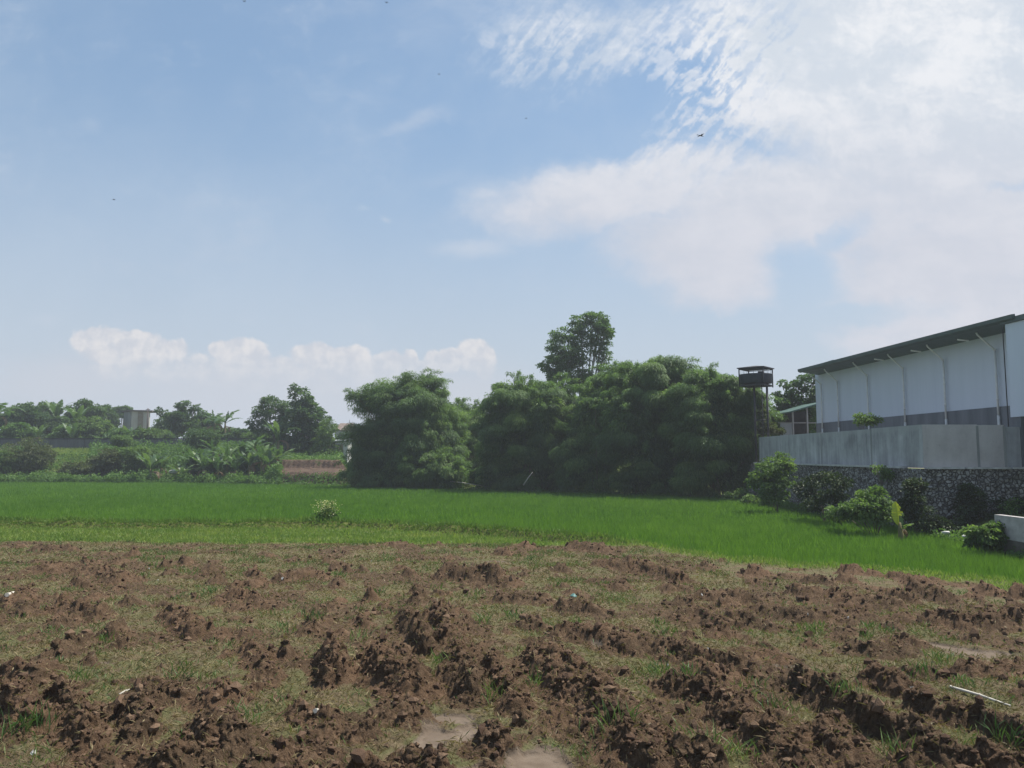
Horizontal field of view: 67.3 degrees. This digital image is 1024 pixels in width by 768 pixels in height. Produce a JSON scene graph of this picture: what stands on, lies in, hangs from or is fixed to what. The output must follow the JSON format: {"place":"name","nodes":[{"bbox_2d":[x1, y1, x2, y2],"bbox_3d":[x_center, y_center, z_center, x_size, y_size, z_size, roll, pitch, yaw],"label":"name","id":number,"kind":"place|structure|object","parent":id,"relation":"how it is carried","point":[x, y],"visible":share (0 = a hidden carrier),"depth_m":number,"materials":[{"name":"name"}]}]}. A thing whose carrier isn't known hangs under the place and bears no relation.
{"place":"outdoors","nodes":[
{"label":"outdoors","id":0,"kind":"place"},
{"bbox_2d":[0,520,1023,767],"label":"ploughed field","id":1,"kind":"structure","parent":0,"point":[434,734],"depth_m":9.67,"materials":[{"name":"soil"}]},
{"bbox_2d":[0,537,1023,767],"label":"grass tufts","id":2,"kind":"object","parent":1,"relation":"on","point":[211,591],"visible":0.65,"depth_m":11.08,"materials":[{"name":"green plant"}]},
{"bbox_2d":[949,685,1010,706],"bbox_3d":[5.215,3.478,8.583,0.040,0.081,0.639,3,-6,-33],"label":"stick","id":3,"kind":"object","parent":1,"relation":"on","point":[971,692],"visible":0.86,"depth_m":8.60,"materials":[{"name":"white wood"}]},
{"bbox_2d":[0,0,1023,439],"label":"sky","id":4,"kind":"structure","parent":0,"point":[299,189],"materials":[{"name":"blue"}]},
{"bbox_2d":[1,449,1023,553],"bbox_3d":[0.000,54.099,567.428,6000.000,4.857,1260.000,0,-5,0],"label":"ground","id":5,"kind":"structure","parent":0,"point":[306,466],"depth_m":85.29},
{"bbox_2d":[0,449,22,475],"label":"bush","id":6,"kind":"object","parent":5,"relation":"on","point":[3,467],"visible":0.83,"depth_m":90.14,"materials":[{"name":"green plant"}]},
{"bbox_2d":[0,422,36,439],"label":"tree","id":7,"kind":"object","parent":5,"relation":"on","point":[17,430],"visible":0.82,"depth_m":115.77,"materials":[{"name":"green plant"}]},
{"bbox_2d":[0,402,50,439],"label":"tree","id":8,"kind":"object","parent":5,"relation":"on","point":[31,415],"visible":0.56,"depth_m":120.29,"materials":[{"name":"green plant"}]},
{"bbox_2d":[0,436,59,473],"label":"bush","id":9,"kind":"object","parent":5,"relation":"on","point":[34,456],"visible":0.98,"depth_m":91.70,"materials":[{"name":"green plant"}]},
{"bbox_2d":[27,424,48,439],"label":"banana plant","id":10,"kind":"object","parent":5,"relation":"on","point":[40,431],"visible":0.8,"depth_m":115.52,"materials":[{"name":"green plant"}]},
{"bbox_2d":[36,401,64,423],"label":"tree","id":11,"kind":"object","parent":5,"relation":"on","point":[44,407],"visible":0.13,"depth_m":133.15,"materials":[{"name":"green plant"}]},
{"bbox_2d":[32,415,78,439],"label":"tree","id":12,"kind":"object","parent":5,"relation":"on","point":[52,422],"visible":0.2,"depth_m":123.05,"materials":[{"name":"green plant"}]},
{"bbox_2d":[41,400,72,416],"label":"banana plant","id":13,"kind":"object","parent":5,"relation":"on","point":[56,410],"visible":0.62,"depth_m":125.58,"materials":[{"name":"green plant"}]},
{"bbox_2d":[46,424,88,439],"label":"tree","id":14,"kind":"object","parent":5,"relation":"on","point":[59,431],"visible":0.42,"depth_m":116.50,"materials":[{"name":"green plant"}]},
{"bbox_2d":[57,422,85,439],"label":"banana plant","id":15,"kind":"object","parent":5,"relation":"on","point":[71,430],"visible":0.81,"depth_m":115.49,"materials":[{"name":"green plant"}]},
{"bbox_2d":[62,405,92,421],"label":"banana plant","id":16,"kind":"object","parent":5,"relation":"on","point":[81,410],"visible":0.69,"depth_m":119.54,"materials":[{"name":"green plant"}]},
{"bbox_2d":[56,461,100,476],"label":"bush","id":17,"kind":"object","parent":5,"relation":"on","point":[80,467],"visible":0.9,"depth_m":89.95,"materials":[{"name":"green plant"}]},
{"bbox_2d":[64,398,107,425],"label":"tree","id":18,"kind":"object","parent":5,"relation":"on","point":[93,410],"visible":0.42,"depth_m":129.35,"materials":[{"name":"green plant"}]},
{"bbox_2d":[64,415,117,439],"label":"tree","id":19,"kind":"object","parent":5,"relation":"on","point":[93,427],"visible":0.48,"depth_m":117.93,"materials":[{"name":"green plant"}]},
{"bbox_2d":[83,447,125,474],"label":"bush","id":20,"kind":"object","parent":5,"relation":"on","point":[106,462],"visible":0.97,"depth_m":91.04,"materials":[{"name":"green plant"}]},
{"bbox_2d":[95,404,120,426],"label":"tree","id":21,"kind":"object","parent":5,"relation":"on","point":[112,415],"visible":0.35,"depth_m":141.20,"materials":[{"name":"green plant"}]},
{"bbox_2d":[38,446,184,469],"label":"slope grass","id":22,"kind":"structure","parent":5,"relation":"on","point":[65,450],"depth_m":103.12,"materials":[{"name":"green plant"}]},
{"bbox_2d":[112,405,132,427],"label":"tree","id":23,"kind":"object","parent":5,"relation":"on","point":[119,410],"visible":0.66,"depth_m":159.08,"materials":[{"name":"green plant"}]},
{"bbox_2d":[103,428,142,439],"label":"tree","id":24,"kind":"object","parent":5,"relation":"on","point":[114,431],"visible":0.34,"depth_m":114.48,"materials":[{"name":"green plant"}]},
{"bbox_2d":[109,434,138,448],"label":"bush","id":25,"kind":"object","parent":5,"relation":"on","point":[121,441],"visible":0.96,"depth_m":101.98,"materials":[{"name":"green plant"}]},
{"bbox_2d":[118,424,141,431],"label":"banana plant","id":26,"kind":"object","parent":5,"relation":"on","point":[131,429],"visible":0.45,"depth_m":115.57,"materials":[{"name":"green plant"}]},
{"bbox_2d":[113,445,153,470],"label":"bush","id":27,"kind":"object","parent":5,"relation":"on","point":[133,460],"visible":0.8,"depth_m":92.04,"materials":[{"name":"green plant"}]},
{"bbox_2d":[122,410,156,430],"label":"building","id":28,"kind":"structure","parent":5,"relation":"on","point":[134,419],"depth_m":141.62,"materials":[{"name":"grey concrete"}]},
{"bbox_2d":[146,408,149,428],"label":"utility pole","id":29,"kind":"object","parent":5,"relation":"on","point":[147,409],"visible":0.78,"depth_m":127.95,"materials":[{"name":"grey concrete"}]},
{"bbox_2d":[131,427,174,439],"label":"tree","id":30,"kind":"object","parent":5,"relation":"on","point":[153,433],"visible":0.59,"depth_m":115.89,"materials":[{"name":"green plant"}]},
{"bbox_2d":[137,450,168,478],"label":"banana plant","id":31,"kind":"object","parent":5,"relation":"on","point":[148,463],"visible":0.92,"depth_m":86.81,"materials":[{"name":"green plant"}]},
{"bbox_2d":[145,447,172,468],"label":"bush","id":32,"kind":"object","parent":5,"relation":"on","point":[154,451],"visible":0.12,"depth_m":94.16,"materials":[{"name":"green plant"}]},
{"bbox_2d":[149,454,174,473],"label":"banana plant","id":33,"kind":"object","parent":5,"relation":"on","point":[161,464],"visible":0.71,"depth_m":88.42,"materials":[{"name":"green plant"}]},
{"bbox_2d":[148,417,181,439],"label":"tree","id":34,"kind":"object","parent":5,"relation":"on","point":[160,422],"visible":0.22,"depth_m":128.86,"materials":[{"name":"green plant"}]},
{"bbox_2d":[152,400,202,439],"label":"tree","id":35,"kind":"object","parent":5,"relation":"on","point":[178,421],"visible":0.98,"depth_m":121.34,"materials":[{"name":"green plant"}]},
{"bbox_2d":[0,438,359,457],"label":"panel wall","id":36,"kind":"structure","parent":5,"relation":"on","point":[63,442],"depth_m":109.69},
{"bbox_2d":[166,461,198,477],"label":"banana plant","id":37,"kind":"object","parent":5,"relation":"on","point":[182,469],"visible":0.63,"depth_m":86.83,"materials":[{"name":"green plant"}]},
{"bbox_2d":[171,448,211,476],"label":"banana plant","id":38,"kind":"object","parent":5,"relation":"on","point":[191,453],"visible":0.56,"depth_m":88.85,"materials":[{"name":"green plant"}]},
{"bbox_2d":[190,453,214,475],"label":"banana plant","id":39,"kind":"object","parent":5,"relation":"on","point":[202,463],"visible":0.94,"depth_m":86.33,"materials":[{"name":"green plant"}]},
{"bbox_2d":[180,454,225,476],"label":"bush","id":40,"kind":"object","parent":5,"relation":"on","point":[211,469],"visible":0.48,"depth_m":88.63,"materials":[{"name":"green plant"}]},
{"bbox_2d":[182,427,224,448],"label":"bush","id":41,"kind":"object","parent":5,"relation":"on","point":[191,437],"visible":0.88,"depth_m":100.38,"materials":[{"name":"green plant"}]},
{"bbox_2d":[187,411,222,439],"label":"tree","id":42,"kind":"object","parent":5,"relation":"on","point":[202,417],"visible":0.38,"depth_m":124.88,"materials":[{"name":"green plant"}]},
{"bbox_2d":[193,439,229,455],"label":"banana plant","id":43,"kind":"object","parent":5,"relation":"on","point":[215,448],"visible":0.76,"depth_m":91.51,"materials":[{"name":"green plant"}]},
{"bbox_2d":[193,409,235,436],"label":"banana plant","id":44,"kind":"object","parent":5,"relation":"on","point":[213,420],"visible":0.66,"depth_m":120.75,"materials":[{"name":"green plant"}]},
{"bbox_2d":[204,453,230,478],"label":"banana plant","id":45,"kind":"object","parent":5,"relation":"on","point":[218,465],"visible":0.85,"depth_m":86.42,"materials":[{"name":"green plant"}]},
{"bbox_2d":[202,425,239,439],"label":"tree","id":46,"kind":"object","parent":5,"relation":"on","point":[219,428],"visible":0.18,"depth_m":123.13,"materials":[{"name":"green plant"}]},
{"bbox_2d":[206,410,242,432],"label":"banana plant","id":47,"kind":"object","parent":5,"relation":"on","point":[226,418],"visible":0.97,"depth_m":118.68,"materials":[{"name":"green plant"}]},
{"bbox_2d":[211,443,242,472],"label":"banana plant","id":48,"kind":"object","parent":5,"relation":"on","point":[229,451],"visible":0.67,"depth_m":88.84,"materials":[{"name":"green plant"}]},
{"bbox_2d":[216,454,245,474],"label":"banana plant","id":49,"kind":"object","parent":5,"relation":"on","point":[235,463],"visible":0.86,"depth_m":86.14,"materials":[{"name":"green plant"}]},
{"bbox_2d":[221,428,250,439],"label":"tree","id":50,"kind":"object","parent":5,"relation":"on","point":[237,433],"visible":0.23,"depth_m":116.53,"materials":[{"name":"green plant"}]},
{"bbox_2d":[221,440,261,459],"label":"banana plant","id":51,"kind":"object","parent":5,"relation":"on","point":[243,449],"visible":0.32,"depth_m":90.47,"materials":[{"name":"green plant"}]},
{"bbox_2d":[236,450,257,475],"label":"banana plant","id":52,"kind":"object","parent":5,"relation":"on","point":[249,459],"visible":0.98,"depth_m":86.66,"materials":[{"name":"green plant"}]},
{"bbox_2d":[227,451,270,472],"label":"bush","id":53,"kind":"object","parent":5,"relation":"on","point":[243,465],"visible":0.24,"depth_m":89.00,"materials":[{"name":"green plant"}]},
{"bbox_2d":[238,435,269,450],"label":"banana plant","id":54,"kind":"object","parent":5,"relation":"on","point":[257,440],"visible":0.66,"depth_m":91.55,"materials":[{"name":"green plant"}]},
{"bbox_2d":[239,431,272,439],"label":"tree","id":55,"kind":"object","parent":5,"relation":"on","point":[249,434],"visible":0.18,"depth_m":112.52,"materials":[{"name":"green plant"}]},
{"bbox_2d":[245,442,275,470],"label":"banana plant","id":56,"kind":"object","parent":5,"relation":"on","point":[263,451],"visible":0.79,"depth_m":87.90,"materials":[{"name":"green plant"}]},
{"bbox_2d":[244,394,292,445],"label":"loose tree","id":57,"kind":"object","parent":5,"relation":"on","point":[276,406],"visible":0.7,"depth_m":104.43,"materials":[{"name":"green plant"}]},
{"bbox_2d":[257,450,281,471],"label":"banana plant","id":58,"kind":"object","parent":5,"relation":"on","point":[267,458],"visible":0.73,"depth_m":86.51,"materials":[{"name":"green plant"}]},
{"bbox_2d":[258,444,294,465],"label":"banana plant","id":59,"kind":"object","parent":5,"relation":"on","point":[277,452],"visible":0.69,"depth_m":87.66,"materials":[{"name":"green plant"}]},
{"bbox_2d":[263,419,299,450],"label":"banana plant","id":60,"kind":"object","parent":5,"relation":"on","point":[276,431],"visible":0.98,"depth_m":98.54,"materials":[{"name":"green plant"}]},
{"bbox_2d":[276,382,333,452],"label":"dark tree","id":61,"kind":"object","parent":5,"relation":"on","point":[306,411],"visible":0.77,"depth_m":100.18,"materials":[{"name":"green plant"}]},
{"bbox_2d":[308,417,343,454],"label":"pale shrub","id":62,"kind":"object","parent":5,"relation":"on","point":[321,443],"visible":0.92,"depth_m":97.34,"materials":[{"name":"green plant"}]},
{"bbox_2d":[313,500,340,519],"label":"flowering weed","id":63,"kind":"object","parent":5,"relation":"on","point":[326,509],"visible":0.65,"depth_m":29.92,"materials":[{"name":"green plant"}]},
{"bbox_2d":[333,439,351,461],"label":"hut","id":64,"kind":"object","parent":5,"relation":"on","point":[344,448],"visible":0.26,"depth_m":97.67,"materials":[{"name":"grey"}]},
{"bbox_2d":[335,420,352,435],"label":"house","id":65,"kind":"structure","parent":5,"relation":"on","point":[340,426],"depth_m":130.54,"materials":[{"name":"white tile"}]},
{"bbox_2d":[334,425,365,439],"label":"tree","id":66,"kind":"object","parent":5,"relation":"on","point":[339,435],"visible":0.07,"depth_m":123.92,"materials":[{"name":"green plant"}]},
{"bbox_2d":[334,366,471,488],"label":"bamboo clump","id":67,"kind":"object","parent":5,"relation":"on","point":[407,412],"visible":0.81,"depth_m":72.03,"materials":[{"name":"green plant"}]},
{"bbox_2d":[386,437,471,491],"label":"bush","id":68,"kind":"object","parent":5,"relation":"on","point":[432,468],"visible":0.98,"depth_m":68.87,"materials":[{"name":"green plant"}]},
{"bbox_2d":[461,460,472,482],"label":"bush","id":69,"kind":"object","parent":5,"relation":"on","point":[468,464],"visible":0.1,"depth_m":73.67,"materials":[{"name":"green plant"}]},
{"bbox_2d":[448,397,487,468],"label":"bamboo clump","id":70,"kind":"object","parent":5,"relation":"on","point":[465,408],"visible":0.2,"depth_m":78.14,"materials":[{"name":"green plant"}]},
{"bbox_2d":[467,466,491,488],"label":"bush","id":71,"kind":"object","parent":5,"relation":"on","point":[472,472],"visible":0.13,"depth_m":69.17,"materials":[{"name":"green plant"}]},
{"bbox_2d":[0,481,1023,581],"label":"rice","id":72,"kind":"object","parent":5,"relation":"on","point":[726,524],"visible":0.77,"depth_m":39.32,"materials":[{"name":"green plant"}]},
{"bbox_2d":[0,514,1023,589],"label":"verge grass","id":73,"kind":"structure","parent":5,"relation":"on","point":[57,533],"depth_m":26.47,"materials":[{"name":"green plant"}]},
{"bbox_2d":[0,436,1023,561],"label":"weeds","id":74,"kind":"object","parent":5,"relation":"on","point":[144,476],"visible":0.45,"depth_m":86.27,"materials":[{"name":"green plant"}]},
{"bbox_2d":[0,402,23,425],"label":"banana plant","id":75,"kind":"object","parent":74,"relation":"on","point":[7,411],"visible":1,"depth_m":112.25,"materials":[{"name":"green plant"}]},
{"bbox_2d":[464,369,580,491],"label":"bamboo clump","id":76,"kind":"object","parent":5,"relation":"on","point":[519,424],"visible":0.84,"depth_m":65.13,"materials":[{"name":"green plant"}]},
{"bbox_2d":[535,311,615,394],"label":"tall tree","id":77,"kind":"object","parent":5,"relation":"on","point":[568,361],"visible":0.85,"depth_m":78.10,"materials":[{"name":"green plant"}]},
{"bbox_2d":[542,366,629,492],"bbox_3d":[7.215,3.881,63.488,9.471,11.380,6.918,2,-6,-20],"label":"bamboo clump","id":78,"kind":"object","parent":5,"relation":"on","point":[582,467],"visible":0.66,"depth_m":61.93,"materials":[{"name":"green plant"}]},
{"bbox_2d":[576,354,702,496],"bbox_3d":[9.792,3.382,60.265,11.644,11.580,8.398,2,-6,-20],"label":"bamboo clump","id":79,"kind":"object","parent":5,"relation":"on","point":[632,400],"visible":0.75,"depth_m":58.27,"materials":[{"name":"green plant"}]},
{"bbox_2d":[656,362,788,499],"bbox_3d":[15.430,3.630,55.970,9.851,10.501,6.883,0,-5,0],"label":"bamboo clump","id":80,"kind":"object","parent":5,"relation":"on","point":[708,417],"visible":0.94,"depth_m":54.62,"materials":[{"name":"green plant"}]},
{"bbox_2d":[722,487,771,505],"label":"bush","id":81,"kind":"object","parent":5,"relation":"on","point":[745,495],"visible":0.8,"depth_m":50.91,"materials":[{"name":"green plant"}]},
{"bbox_2d":[744,451,797,512],"bbox_3d":[13.968,5.314,41.034,2.822,3.551,2.385,2,-6,-20],"label":"bush","id":82,"kind":"object","parent":5,"relation":"on","point":[772,476],"visible":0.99,"depth_m":40.64,"materials":[{"name":"green plant"}]},
{"bbox_2d":[809,413,815,432],"bbox_3d":[25.217,5.091,65.720,3.626,6.612,4.650,1,-5,-9],"label":"tree","id":83,"kind":"object","parent":5,"relation":"on","point":[814,430],"visible":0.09,"depth_m":64.00,"materials":[{"name":"green plant"}]},
{"bbox_2d":[790,469,856,521],"bbox_3d":[14.144,5.164,34.619,2.143,2.661,4.230,0,-5,0],"label":"bush","id":84,"kind":"object","parent":5,"relation":"on","point":[838,487],"visible":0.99,"depth_m":34.26,"materials":[{"name":"green plant"}]},
{"bbox_2d":[823,484,903,534],"bbox_3d":[13.335,4.945,29.699,2.135,2.189,3.124,5,-7,-42],"label":"bush","id":85,"kind":"object","parent":5,"relation":"on","point":[870,506],"visible":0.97,"depth_m":29.17,"materials":[{"name":"green plant"}]},
{"bbox_2d":[747,462,1023,534],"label":"stone retaining wall","id":86,"kind":"structure","parent":5,"relation":"on","point":[942,491],"depth_m":30.55,"materials":[{"name":"grey stone"}]},
{"bbox_2d":[870,464,895,490],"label":"bush","id":87,"kind":"object","parent":86,"relation":"attached to","point":[885,474],"visible":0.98,"depth_m":32.65,"materials":[{"name":"green plant"}]},
{"bbox_2d":[759,425,1021,467],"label":"concrete wall","id":88,"kind":"structure","parent":86,"relation":"on","point":[916,446],"depth_m":32.05,"materials":[{"name":"grey concrete"}]},
{"bbox_2d":[952,483,992,524],"bbox_3d":[17.855,4.678,29.740,1.509,1.772,1.207,0,-5,0],"label":"creeper","id":89,"kind":"object","parent":86,"relation":"attached to","point":[972,508],"visible":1,"depth_m":29.65,"materials":[{"name":"green plant"}]},
{"bbox_2d":[891,501,913,541],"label":"banana plant","id":90,"kind":"object","parent":5,"relation":"on","point":[898,519],"visible":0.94,"depth_m":27.93,"materials":[{"name":"green plant"}]},
{"bbox_2d":[897,477,937,534],"bbox_3d":[15.485,4.790,29.499,1.446,2.447,1.536,0,-5,0],"label":"bush","id":91,"kind":"object","parent":5,"relation":"on","point":[911,508],"visible":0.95,"depth_m":29.50,"materials":[{"name":"green plant"}]},
{"bbox_2d":[915,513,978,534],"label":"creeper","id":92,"kind":"object","parent":5,"relation":"on","point":[931,523],"visible":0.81,"depth_m":28.92,"materials":[{"name":"green plant"}]},
{"bbox_2d":[959,520,1008,553],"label":"bush","id":93,"kind":"object","parent":5,"relation":"on","point":[990,536],"visible":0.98,"depth_m":23.48,"materials":[{"name":"green plant"}]},
{"bbox_2d":[982,494,1023,520],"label":"creeper","id":94,"kind":"object","parent":5,"relation":"on","point":[998,502],"visible":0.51,"depth_m":29.54,"materials":[{"name":"green plant"}]},
{"bbox_2d":[994,514,1023,557],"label":"wall","id":95,"kind":"structure","parent":5,"relation":"on","point":[1013,526],"depth_m":23.00,"materials":[{"name":"grey concrete"}]},
{"bbox_2d":[997,497,1023,515],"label":"bush","id":96,"kind":"object","parent":5,"relation":"on","point":[1009,505],"visible":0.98,"depth_m":29.20,"materials":[{"name":"green plant"}]},
{"label":"yard","id":97,"kind":"structure","parent":0,"visible":0},
{"bbox_2d":[737,366,773,461],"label":"water tower","id":98,"kind":"structure","parent":97,"relation":"on","point":[760,378],"depth_m":52.57,"materials":[{"name":"metal"}]},
{"bbox_2d":[749,402,786,436],"bbox_3d":[18.025,3.488,54.481,2.989,4.565,1.756,0,-5,0],"label":"sapling","id":99,"kind":"object","parent":97,"relation":"on","point":[774,430],"visible":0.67,"depth_m":54.17,"materials":[{"name":"green plant"}]},
{"bbox_2d":[770,373,816,430],"bbox_3d":[22.743,2.690,60.583,6.198,7.325,2.788,0,-5,0],"label":"round leaf tree","id":100,"kind":"object","parent":97,"relation":"on","point":[792,398],"visible":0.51,"depth_m":60.30,"materials":[{"name":"green plant"}]},
{"bbox_2d":[775,403,816,435],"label":"open shed","id":101,"kind":"structure","parent":97,"relation":"on","point":[796,423],"depth_m":57.79,"materials":[{"name":"grey metal"}]},
{"bbox_2d":[851,412,884,428],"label":"bush","id":102,"kind":"object","parent":97,"relation":"on","point":[867,420],"visible":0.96,"depth_m":38.43,"materials":[{"name":"green plant"}]},
{"bbox_2d":[797,314,1023,466],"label":"warehouse","id":103,"kind":"structure","parent":97,"relation":"on","point":[972,374],"depth_m":38.45,"materials":[{"name":"white metal"}]}
]}

